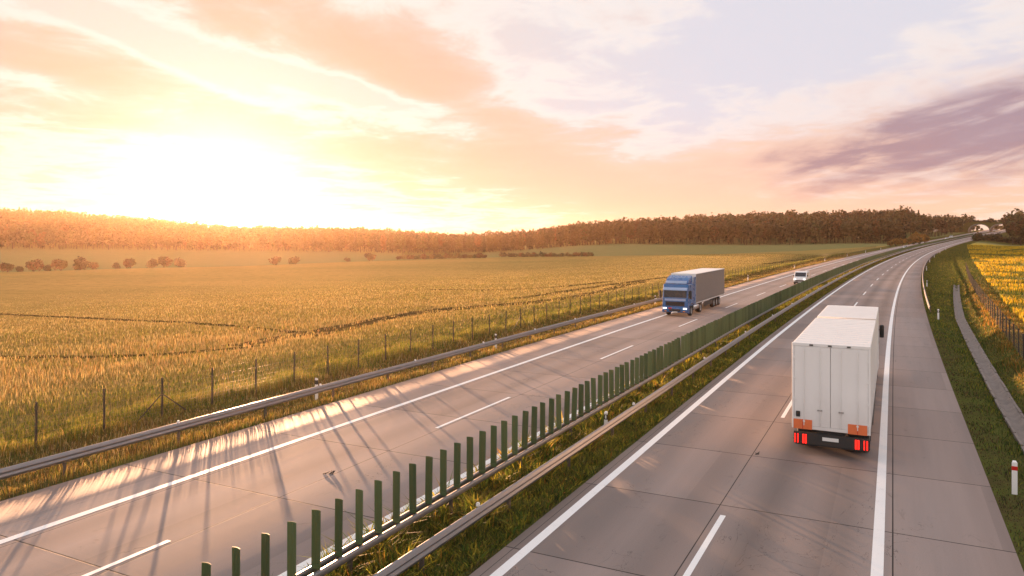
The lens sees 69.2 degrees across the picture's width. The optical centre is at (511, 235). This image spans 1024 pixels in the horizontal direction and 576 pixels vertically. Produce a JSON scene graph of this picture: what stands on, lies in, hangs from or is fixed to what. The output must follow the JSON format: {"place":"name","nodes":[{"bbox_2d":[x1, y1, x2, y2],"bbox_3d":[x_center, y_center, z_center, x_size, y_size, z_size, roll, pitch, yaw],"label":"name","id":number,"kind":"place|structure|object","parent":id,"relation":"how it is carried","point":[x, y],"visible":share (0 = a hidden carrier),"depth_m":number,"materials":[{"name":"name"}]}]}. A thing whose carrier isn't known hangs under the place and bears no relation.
{"place":"outdoors","nodes":[
{"label":"outdoors","id":0,"kind":"place"},
{"bbox_2d":[2,345,263,358],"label":"path","id":1,"kind":"structure","parent":0,"point":[131,355],"depth_m":51.76,"materials":[{"name":"brown soil"}]},
{"bbox_2d":[0,313,304,332],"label":"path","id":2,"kind":"structure","parent":0,"point":[196,323],"depth_m":75.71,"materials":[{"name":"brown soil"}]},
{"bbox_2d":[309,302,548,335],"bbox_3d":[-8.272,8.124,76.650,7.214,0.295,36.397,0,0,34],"label":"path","id":3,"kind":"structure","parent":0,"point":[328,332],"depth_m":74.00,"materials":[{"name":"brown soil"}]},
{"bbox_2d":[0,253,861,500],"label":"grass","id":4,"kind":"structure","parent":0,"point":[749,275],"depth_m":36.56,"materials":[{"name":"green plant"}]},
{"bbox_2d":[221,281,647,345],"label":"path","id":5,"kind":"structure","parent":0,"point":[326,329],"depth_m":74.43,"materials":[{"name":"brown soil"}]},
{"bbox_2d":[0,229,975,440],"bbox_3d":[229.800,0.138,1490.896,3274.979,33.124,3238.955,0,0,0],"label":"field","id":6,"kind":"structure","parent":0,"point":[220,268],"depth_m":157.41,"materials":[{"name":"yellow plant"}]},
{"bbox_2d":[0,262,13,271],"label":"bush","id":7,"kind":"object","parent":6,"relation":"on","point":[7,267],"visible":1,"depth_m":232.63,"materials":[{"name":"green plant"}]},
{"bbox_2d":[25,259,43,270],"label":"bush","id":8,"kind":"object","parent":6,"relation":"on","point":[33,265],"visible":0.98,"depth_m":233.14,"materials":[{"name":"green plant"}]},
{"bbox_2d":[51,259,67,270],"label":"bush","id":9,"kind":"object","parent":6,"relation":"on","point":[60,264],"visible":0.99,"depth_m":235.10,"materials":[{"name":"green plant"}]},
{"bbox_2d":[72,256,90,269],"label":"bush","id":10,"kind":"object","parent":6,"relation":"on","point":[81,263],"visible":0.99,"depth_m":236.06,"materials":[{"name":"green plant"}]},
{"bbox_2d":[123,258,135,267],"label":"bush","id":11,"kind":"object","parent":6,"relation":"on","point":[129,262],"visible":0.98,"depth_m":242.89,"materials":[{"name":"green plant"}]},
{"bbox_2d":[145,259,158,267],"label":"bush","id":12,"kind":"object","parent":6,"relation":"on","point":[151,263],"visible":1,"depth_m":247.49,"materials":[{"name":"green plant"}]},
{"bbox_2d":[158,256,172,267],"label":"bush","id":13,"kind":"object","parent":6,"relation":"on","point":[164,261],"visible":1,"depth_m":249.42,"materials":[{"name":"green plant"}]},
{"bbox_2d":[173,257,186,266],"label":"bush","id":14,"kind":"object","parent":6,"relation":"on","point":[178,262],"visible":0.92,"depth_m":253.18,"materials":[{"name":"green plant"}]},
{"bbox_2d":[268,256,280,264],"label":"bush","id":15,"kind":"object","parent":6,"relation":"on","point":[275,260],"visible":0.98,"depth_m":271.00,"materials":[{"name":"green plant"}]},
{"bbox_2d":[288,256,299,263],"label":"bush","id":16,"kind":"object","parent":6,"relation":"on","point":[295,260],"visible":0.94,"depth_m":279.38,"materials":[{"name":"green plant"}]},
{"bbox_2d":[364,252,375,260],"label":"bush","id":17,"kind":"object","parent":6,"relation":"on","point":[369,256],"visible":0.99,"depth_m":309.50,"materials":[{"name":"green plant"}]},
{"bbox_2d":[396,253,486,259],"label":"hedge","id":18,"kind":"object","parent":6,"relation":"on","point":[439,256],"visible":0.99,"depth_m":325.44,"materials":[{"name":"green plant"}]},
{"bbox_2d":[0,205,977,253],"bbox_3d":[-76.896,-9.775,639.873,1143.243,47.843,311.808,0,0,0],"label":"forest","id":19,"kind":"object","parent":6,"relation":"on","point":[27,227],"visible":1,"depth_m":557.66,"materials":[{"name":"green plant"}]},
{"bbox_2d":[499,251,593,256],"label":"hedge","id":20,"kind":"object","parent":6,"relation":"on","point":[528,254],"visible":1,"depth_m":341.38,"materials":[{"name":"green plant"}]},
{"bbox_2d":[0,230,1023,575],"bbox_3d":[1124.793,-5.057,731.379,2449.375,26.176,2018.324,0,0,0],"label":"ground","id":21,"kind":"structure","parent":0,"point":[994,474],"depth_m":31.69,"materials":[{"name":"soil"}]},
{"bbox_2d":[0,297,662,479],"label":"guardrail","id":22,"kind":"object","parent":21,"relation":"on","point":[48,461],"visible":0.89,"depth_m":30.40,"materials":[{"name":"metal"}]},
{"bbox_2d":[0,246,874,453],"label":"wire fence","id":23,"kind":"object","parent":21,"relation":"on","point":[162,394],"visible":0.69,"depth_m":37.63,"materials":[{"name":"metal"}]},
{"bbox_2d":[0,230,994,575],"bbox_3d":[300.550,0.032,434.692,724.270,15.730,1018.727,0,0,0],"label":"carriageway","id":24,"kind":"structure","parent":21,"relation":"on","point":[214,516],"depth_m":24.48,"materials":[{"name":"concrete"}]},
{"bbox_2d":[82,262,850,575],"bbox_3d":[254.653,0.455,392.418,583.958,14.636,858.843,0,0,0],"label":"lane dashes","id":25,"kind":"structure","parent":24,"relation":"on","point":[124,559],"depth_m":18.46,"materials":[{"name":"paint"}]},
{"bbox_2d":[0,230,995,575],"bbox_3d":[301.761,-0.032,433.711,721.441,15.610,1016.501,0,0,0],"label":"road markings","id":26,"kind":"structure","parent":24,"relation":"on","point":[348,540],"depth_m":24.06,"materials":[{"name":"paint"}]},
{"bbox_2d":[659,268,724,315],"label":"articulated truck","id":27,"kind":"object","parent":24,"relation":"on","point":[688,292],"visible":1,"depth_m":73.13,"materials":[{"name":"blue paint"}]},
{"bbox_2d":[793,271,809,283],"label":"van","id":28,"kind":"object","parent":24,"relation":"on","point":[800,276],"visible":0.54,"depth_m":119.40,"materials":[{"name":"white paint"}]},
{"bbox_2d":[296,235,970,575],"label":"guardrail","id":29,"kind":"object","parent":21,"relation":"on","point":[350,552],"visible":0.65,"depth_m":20.90,"materials":[{"name":"metal"}]},
{"bbox_2d":[201,562,210,575],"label":"glare panel","id":30,"kind":"object","parent":29,"relation":"attached to","point":[206,569],"visible":1,"depth_m":13.12,"materials":[{"name":"green plastic"}]},
{"bbox_2d":[232,547,239,575],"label":"glare panel","id":31,"kind":"object","parent":29,"relation":"attached to","point":[235,561],"visible":1,"depth_m":13.76,"materials":[{"name":"green plastic"}]},
{"bbox_2d":[261,533,269,575],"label":"glare panel","id":32,"kind":"object","parent":29,"relation":"attached to","point":[265,554],"visible":1,"depth_m":14.39,"materials":[{"name":"green plastic"}]},
{"bbox_2d":[287,521,295,575],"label":"glare panel","id":33,"kind":"object","parent":29,"relation":"attached to","point":[291,548],"visible":1,"depth_m":15.01,"materials":[{"name":"green plastic"}]},
{"bbox_2d":[311,509,320,569],"bbox_3d":[-4.121,6.390,15.641,0.210,1.240,0.041,0,-1,16],"label":"glare panel","id":34,"kind":"object","parent":29,"relation":"attached to","point":[316,542],"visible":1,"depth_m":15.64,"materials":[{"name":"green plastic"}]},
{"bbox_2d":[334,498,342,556],"bbox_3d":[-3.792,6.391,16.283,0.210,1.240,0.040,-1,-2,26],"label":"glare panel","id":35,"kind":"object","parent":29,"relation":"on","point":[338,526],"visible":1,"depth_m":16.29,"materials":[{"name":"green plastic"}]},
{"bbox_2d":[355,489,362,544],"bbox_3d":[-3.468,6.390,16.893,0.210,1.240,0.040,0,0,28],"label":"glare panel","id":36,"kind":"object","parent":29,"relation":"attached to","point":[359,517],"visible":1,"depth_m":16.90,"materials":[{"name":"green plastic"}]},
{"bbox_2d":[374,480,381,533],"bbox_3d":[-3.149,6.390,17.525,0.210,1.240,0.040,0,0,24],"label":"glare panel","id":37,"kind":"object","parent":29,"relation":"on","point":[377,506],"visible":1,"depth_m":17.54,"materials":[{"name":"green plastic"}]},
{"bbox_2d":[393,471,399,522],"bbox_3d":[-2.823,6.391,18.180,0.210,1.240,0.042,-1,-2,27],"label":"glare panel","id":38,"kind":"object","parent":29,"relation":"on","point":[396,496],"visible":1,"depth_m":18.19,"materials":[{"name":"green plastic"}]},
{"bbox_2d":[409,463,416,512],"bbox_3d":[-2.506,6.391,18.805,0.210,1.240,0.041,-1,-1,25],"label":"glare panel","id":39,"kind":"object","parent":29,"relation":"attached to","point":[412,491],"visible":1,"depth_m":18.82,"materials":[{"name":"green plastic"}]},
{"bbox_2d":[425,456,432,504],"bbox_3d":[-2.167,6.390,19.427,0.210,1.240,0.040,1,0,24],"label":"glare panel","id":40,"kind":"object","parent":29,"relation":"on","point":[428,478],"visible":1,"depth_m":19.43,"materials":[{"name":"green plastic"}]},
{"bbox_2d":[440,449,446,495],"bbox_3d":[-1.847,6.390,20.050,0.210,1.240,0.040,1,1,28],"label":"glare panel","id":41,"kind":"object","parent":29,"relation":"attached to","point":[443,472],"visible":1,"depth_m":20.05,"materials":[{"name":"green plastic"}]},
{"bbox_2d":[454,442,460,487],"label":"glare panel","id":42,"kind":"object","parent":29,"relation":"attached to","point":[457,458],"visible":1,"depth_m":20.70,"materials":[{"name":"green plastic"}]},
{"bbox_2d":[467,437,472,480],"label":"glare panel","id":43,"kind":"object","parent":29,"relation":"attached to","point":[469,458],"visible":1,"depth_m":21.33,"materials":[{"name":"green plastic"}]},
{"bbox_2d":[479,431,485,472],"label":"glare panel","id":44,"kind":"object","parent":29,"relation":"attached to","point":[482,449],"visible":1,"depth_m":21.96,"materials":[{"name":"green plastic"}]},
{"bbox_2d":[490,425,496,466],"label":"glare panel","id":45,"kind":"object","parent":29,"relation":"attached to","point":[493,459],"visible":1,"depth_m":22.59,"materials":[{"name":"green plastic"}]},
{"bbox_2d":[501,420,507,460],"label":"glare panel","id":46,"kind":"object","parent":29,"relation":"on","point":[504,452],"visible":1,"depth_m":23.21,"materials":[{"name":"green plastic"}]},
{"bbox_2d":[512,415,517,454],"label":"glare panel","id":47,"kind":"object","parent":29,"relation":"attached to","point":[515,434],"visible":1,"depth_m":23.86,"materials":[{"name":"green plastic"}]},
{"bbox_2d":[521,411,528,448],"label":"glare panel","id":48,"kind":"object","parent":29,"relation":"on","point":[525,417],"visible":1,"depth_m":24.49,"materials":[{"name":"green plastic"}]},
{"bbox_2d":[531,406,536,443],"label":"glare panel","id":49,"kind":"object","parent":29,"relation":"attached to","point":[534,426],"visible":1,"depth_m":25.13,"materials":[{"name":"green plastic"}]},
{"bbox_2d":[540,402,544,437],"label":"glare panel","id":50,"kind":"object","parent":29,"relation":"attached to","point":[542,419],"visible":1,"depth_m":25.75,"materials":[{"name":"green plastic"}]},
{"bbox_2d":[548,398,554,433],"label":"glare panel","id":51,"kind":"object","parent":29,"relation":"attached to","point":[551,417],"visible":1,"depth_m":26.38,"materials":[{"name":"green plastic"}]},
{"bbox_2d":[556,394,561,428],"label":"glare panel","id":52,"kind":"object","parent":29,"relation":"on","point":[558,413],"visible":1,"depth_m":27.03,"materials":[{"name":"green plastic"}]},
{"bbox_2d":[564,391,569,424],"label":"glare panel","id":53,"kind":"object","parent":29,"relation":"on","point":[567,407],"visible":1,"depth_m":27.63,"materials":[{"name":"green plastic"}]},
{"bbox_2d":[571,387,577,419],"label":"glare panel","id":54,"kind":"object","parent":29,"relation":"on","point":[574,405],"visible":1,"depth_m":28.26,"materials":[{"name":"green plastic"}]},
{"bbox_2d":[578,384,583,415],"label":"glare panel","id":55,"kind":"object","parent":29,"relation":"on","point":[581,401],"visible":1,"depth_m":28.91,"materials":[{"name":"green plastic"}]},
{"bbox_2d":[585,381,589,411],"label":"glare panel","id":56,"kind":"object","parent":29,"relation":"on","point":[587,396],"visible":1,"depth_m":29.55,"materials":[{"name":"green plastic"}]},
{"bbox_2d":[591,378,595,408],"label":"glare panel","id":57,"kind":"object","parent":29,"relation":"on","point":[593,393],"visible":1,"depth_m":30.18,"materials":[{"name":"green plastic"}]},
{"bbox_2d":[598,375,602,404],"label":"glare panel","id":58,"kind":"object","parent":29,"relation":"attached to","point":[600,389],"visible":1,"depth_m":30.80,"materials":[{"name":"green plastic"}]},
{"bbox_2d":[603,372,607,401],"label":"glare panel","id":59,"kind":"object","parent":29,"relation":"attached to","point":[605,386],"visible":1,"depth_m":31.44,"materials":[{"name":"green plastic"}]},
{"bbox_2d":[609,370,613,398],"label":"glare panel","id":60,"kind":"object","parent":29,"relation":"attached to","point":[611,383],"visible":1,"depth_m":32.05,"materials":[{"name":"green plastic"}]},
{"bbox_2d":[615,367,619,394],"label":"glare panel","id":61,"kind":"object","parent":29,"relation":"attached to","point":[617,369],"visible":1,"depth_m":32.70,"materials":[{"name":"green plastic"}]},
{"bbox_2d":[620,364,624,391],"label":"glare panel","id":62,"kind":"object","parent":29,"relation":"on","point":[622,388],"visible":1,"depth_m":33.32,"materials":[{"name":"green plastic"}]},
{"bbox_2d":[624,362,629,388],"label":"glare panel","id":63,"kind":"object","parent":29,"relation":"attached to","point":[626,366],"visible":1,"depth_m":33.96,"materials":[{"name":"green plastic"}]},
{"bbox_2d":[630,360,634,386],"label":"glare panel","id":64,"kind":"object","parent":29,"relation":"attached to","point":[632,365],"visible":1,"depth_m":34.59,"materials":[{"name":"green plastic"}]},
{"bbox_2d":[635,357,638,383],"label":"glare panel","id":65,"kind":"object","parent":29,"relation":"attached to","point":[636,370],"visible":1,"depth_m":35.24,"materials":[{"name":"green plastic"}]},
{"bbox_2d":[639,355,643,380],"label":"glare panel","id":66,"kind":"object","parent":29,"relation":"attached to","point":[641,371],"visible":1,"depth_m":35.85,"materials":[{"name":"green plastic"}]},
{"bbox_2d":[644,353,647,378],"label":"glare panel","id":67,"kind":"object","parent":29,"relation":"attached to","point":[645,365],"visible":0.95,"depth_m":36.48,"materials":[{"name":"green plastic"}]},
{"bbox_2d":[648,351,651,375],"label":"glare panel","id":68,"kind":"object","parent":29,"relation":"attached to","point":[649,363],"visible":0.97,"depth_m":37.12,"materials":[{"name":"green plastic"}]},
{"bbox_2d":[652,349,655,373],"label":"glare panel","id":69,"kind":"object","parent":29,"relation":"attached to","point":[653,361],"visible":0.99,"depth_m":37.74,"materials":[{"name":"green plastic"}]},
{"bbox_2d":[656,348,660,371],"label":"glare panel","id":70,"kind":"object","parent":29,"relation":"attached to","point":[658,359],"visible":0.98,"depth_m":38.37,"materials":[{"name":"green plastic"}]},
{"bbox_2d":[659,346,663,369],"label":"glare panel","id":71,"kind":"object","parent":29,"relation":"on","point":[661,360],"visible":0.95,"depth_m":38.99,"materials":[{"name":"green plastic"}]},
{"bbox_2d":[664,344,667,366],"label":"glare panel","id":72,"kind":"object","parent":29,"relation":"attached to","point":[665,353],"visible":0.94,"depth_m":39.64,"materials":[{"name":"green plastic"}]},
{"bbox_2d":[667,342,670,364],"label":"glare panel","id":73,"kind":"object","parent":29,"relation":"attached to","point":[669,354],"visible":0.97,"depth_m":40.29,"materials":[{"name":"green plastic"}]},
{"bbox_2d":[671,341,674,362],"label":"glare panel","id":74,"kind":"object","parent":29,"relation":"on","point":[672,351],"visible":0.95,"depth_m":40.89,"materials":[{"name":"green plastic"}]},
{"bbox_2d":[674,339,677,360],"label":"glare panel","id":75,"kind":"object","parent":29,"relation":"on","point":[676,349],"visible":0.92,"depth_m":41.53,"materials":[{"name":"green plastic"}]},
{"bbox_2d":[677,338,680,358],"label":"glare panel","id":76,"kind":"object","parent":29,"relation":"on","point":[679,350],"visible":0.84,"depth_m":42.16,"materials":[{"name":"green plastic"}]},
{"bbox_2d":[681,336,684,357],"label":"glare panel","id":77,"kind":"object","parent":29,"relation":"on","point":[682,345],"visible":0.92,"depth_m":42.83,"materials":[{"name":"green plastic"}]},
{"bbox_2d":[684,335,687,355],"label":"glare panel","id":78,"kind":"object","parent":29,"relation":"on","point":[685,345],"visible":0.93,"depth_m":43.42,"materials":[{"name":"green plastic"}]},
{"bbox_2d":[690,332,692,351],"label":"glare panel","id":79,"kind":"object","parent":29,"relation":"on","point":[691,341],"visible":0.91,"depth_m":44.71,"materials":[{"name":"green plastic"}]},
{"bbox_2d":[692,330,695,350],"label":"glare panel","id":80,"kind":"object","parent":29,"relation":"attached to","point":[694,340],"visible":0.89,"depth_m":45.34,"materials":[{"name":"green plastic"}]},
{"bbox_2d":[695,329,698,348],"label":"glare panel","id":81,"kind":"object","parent":29,"relation":"attached to","point":[697,338],"visible":0.84,"depth_m":45.96,"materials":[{"name":"green plastic"}]},
{"bbox_2d":[700,327,703,345],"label":"glare panel","id":82,"kind":"object","parent":29,"relation":"attached to","point":[702,336],"visible":0.89,"depth_m":47.24,"materials":[{"name":"green plastic"}]},
{"bbox_2d":[373,235,972,575],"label":"guardrail","id":83,"kind":"object","parent":21,"relation":"on","point":[411,558],"visible":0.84,"depth_m":22.32,"materials":[{"name":"metal"}]},
{"bbox_2d":[469,230,1023,575],"bbox_3d":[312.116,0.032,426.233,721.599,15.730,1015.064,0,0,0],"label":"carriageway","id":84,"kind":"structure","parent":21,"relation":"on","point":[784,503],"depth_m":22.46,"materials":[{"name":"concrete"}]},
{"bbox_2d":[490,232,1000,575],"bbox_3d":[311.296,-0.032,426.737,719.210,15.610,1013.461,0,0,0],"label":"road markings","id":85,"kind":"structure","parent":84,"relation":"on","point":[877,564],"depth_m":23.76,"materials":[{"name":"paint"}]},
{"bbox_2d":[683,251,922,575],"bbox_3d":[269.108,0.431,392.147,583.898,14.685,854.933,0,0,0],"label":"lane dashes","id":86,"kind":"structure","parent":84,"relation":"on","point":[700,552],"depth_m":18.73,"materials":[{"name":"paint"}]},
{"bbox_2d":[792,305,883,451],"bbox_3d":[15.188,5.726,33.818,2.980,3.942,18.355,0,0,27],"label":"box lorry","id":87,"kind":"object","parent":84,"relation":"on","point":[835,357],"visible":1,"depth_m":25.90,"materials":[{"name":"metal"}]},
{"bbox_2d":[793,346,829,427],"bbox_3d":[10.482,5.262,25.977,1.207,2.780,0.105,0,0,27],"label":"rear door","id":88,"kind":"structure","parent":87,"relation":"in","point":[811,377],"depth_m":25.95,"materials":[{"name":"metal"}]},
{"bbox_2d":[831,348,868,431],"bbox_3d":[11.565,5.262,25.421,1.207,2.780,0.105,0,0,27],"label":"rear door","id":89,"kind":"structure","parent":87,"relation":"in","point":[849,367],"depth_m":25.41,"materials":[{"name":"metal"}]},
{"bbox_2d":[909,234,921,243],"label":"bush","id":90,"kind":"object","parent":21,"relation":"on","point":[916,239],"visible":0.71,"depth_m":450.24,"materials":[{"name":"green plant"}]},
{"bbox_2d":[910,232,927,243],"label":"bush","id":91,"kind":"object","parent":21,"relation":"on","point":[922,236],"visible":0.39,"depth_m":460.24,"materials":[{"name":"green plant"}]},
{"bbox_2d":[922,253,936,311],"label":"guardrail","id":92,"kind":"object","parent":21,"relation":"on","point":[926,297],"visible":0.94,"depth_m":109.32,"materials":[{"name":"metal"}]},
{"bbox_2d":[921,242,1023,556],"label":"grass","id":93,"kind":"structure","parent":21,"relation":"on","point":[956,255],"depth_m":58.95,"materials":[{"name":"green plant"}]},
{"bbox_2d":[948,222,1001,231],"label":"arch bridge","id":94,"kind":"structure","parent":21,"relation":"on","point":[968,227],"depth_m":723.69,"materials":[{"name":"concrete"}]},
{"bbox_2d":[953,285,1023,453],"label":"drainage channel","id":95,"kind":"object","parent":21,"relation":"on","point":[1010,411],"visible":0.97,"depth_m":40.00,"materials":[{"name":"concrete"}]},
{"bbox_2d":[966,264,1023,357],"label":"wire fence","id":96,"kind":"object","parent":21,"relation":"on","point":[976,286],"visible":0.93,"depth_m":58.64,"materials":[{"name":"metal"}]},
{"bbox_2d":[991,233,1003,241],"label":"bush","id":97,"kind":"object","parent":21,"relation":"on","point":[998,237],"visible":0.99,"depth_m":487.38,"materials":[{"name":"green plant"}]},
{"bbox_2d":[1006,222,1016,244],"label":"tree","id":98,"kind":"object","parent":21,"relation":"on","point":[1010,231],"visible":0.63,"depth_m":468.74,"materials":[{"name":"green plant"}]},
{"bbox_2d":[1001,208,1023,235],"bbox_3d":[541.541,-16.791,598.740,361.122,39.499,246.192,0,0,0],"label":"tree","id":99,"kind":"object","parent":21,"relation":"on","point":[1016,217],"visible":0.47,"depth_m":544.68,"materials":[{"name":"green plant"}]},
{"bbox_2d":[1009,236,1019,243],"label":"bush","id":100,"kind":"object","parent":21,"relation":"on","point":[1016,240],"visible":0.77,"depth_m":475.61,"materials":[{"name":"green plant"}]},
{"bbox_2d":[1012,460,1017,494],"bbox_3d":[15.058,7.337,22.249,0.153,1.198,0.087,0,0,27],"label":"delineator post","id":101,"kind":"object","parent":21,"relation":"on","point":[1014,477],"visible":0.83,"depth_m":22.22,"materials":[{"name":"white plastic"}]},
{"bbox_2d":[0,0,1023,234],"label":"sky","id":102,"kind":"structure","parent":0,"point":[441,116],"materials":[{"name":"orange"}]},
{"bbox_2d":[430,281,611,289],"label":"path","id":103,"kind":"structure","parent":0,"point":[538,288],"depth_m":121.64,"materials":[{"name":"brown soil"}]},
{"bbox_2d":[257,248,919,575],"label":"grass","id":104,"kind":"structure","parent":0,"point":[533,488],"depth_m":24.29,"materials":[{"name":"green plant"}]},
{"bbox_2d":[510,277,667,298],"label":"path","id":105,"kind":"structure","parent":0,"point":[597,286],"depth_m":118.50,"materials":[{"name":"brown soil"}]},
{"bbox_2d":[964,242,1023,342],"bbox_3d":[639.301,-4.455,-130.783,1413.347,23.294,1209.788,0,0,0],"label":"field","id":106,"kind":"structure","parent":0,"point":[984,243],"depth_m":172.75,"materials":[{"name":"yellow plant"}]},
{"bbox_2d":[967,244,1023,323],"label":"crop","id":107,"kind":"object","parent":106,"relation":"on","point":[1005,268],"visible":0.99,"depth_m":150.44,"materials":[{"name":"yellow plant"}]},
{"bbox_2d":[1014,220,1023,245],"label":"tree","id":108,"kind":"object","parent":106,"relation":"on","point":[1017,228],"visible":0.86,"depth_m":454.70,"materials":[{"name":"green plant"}]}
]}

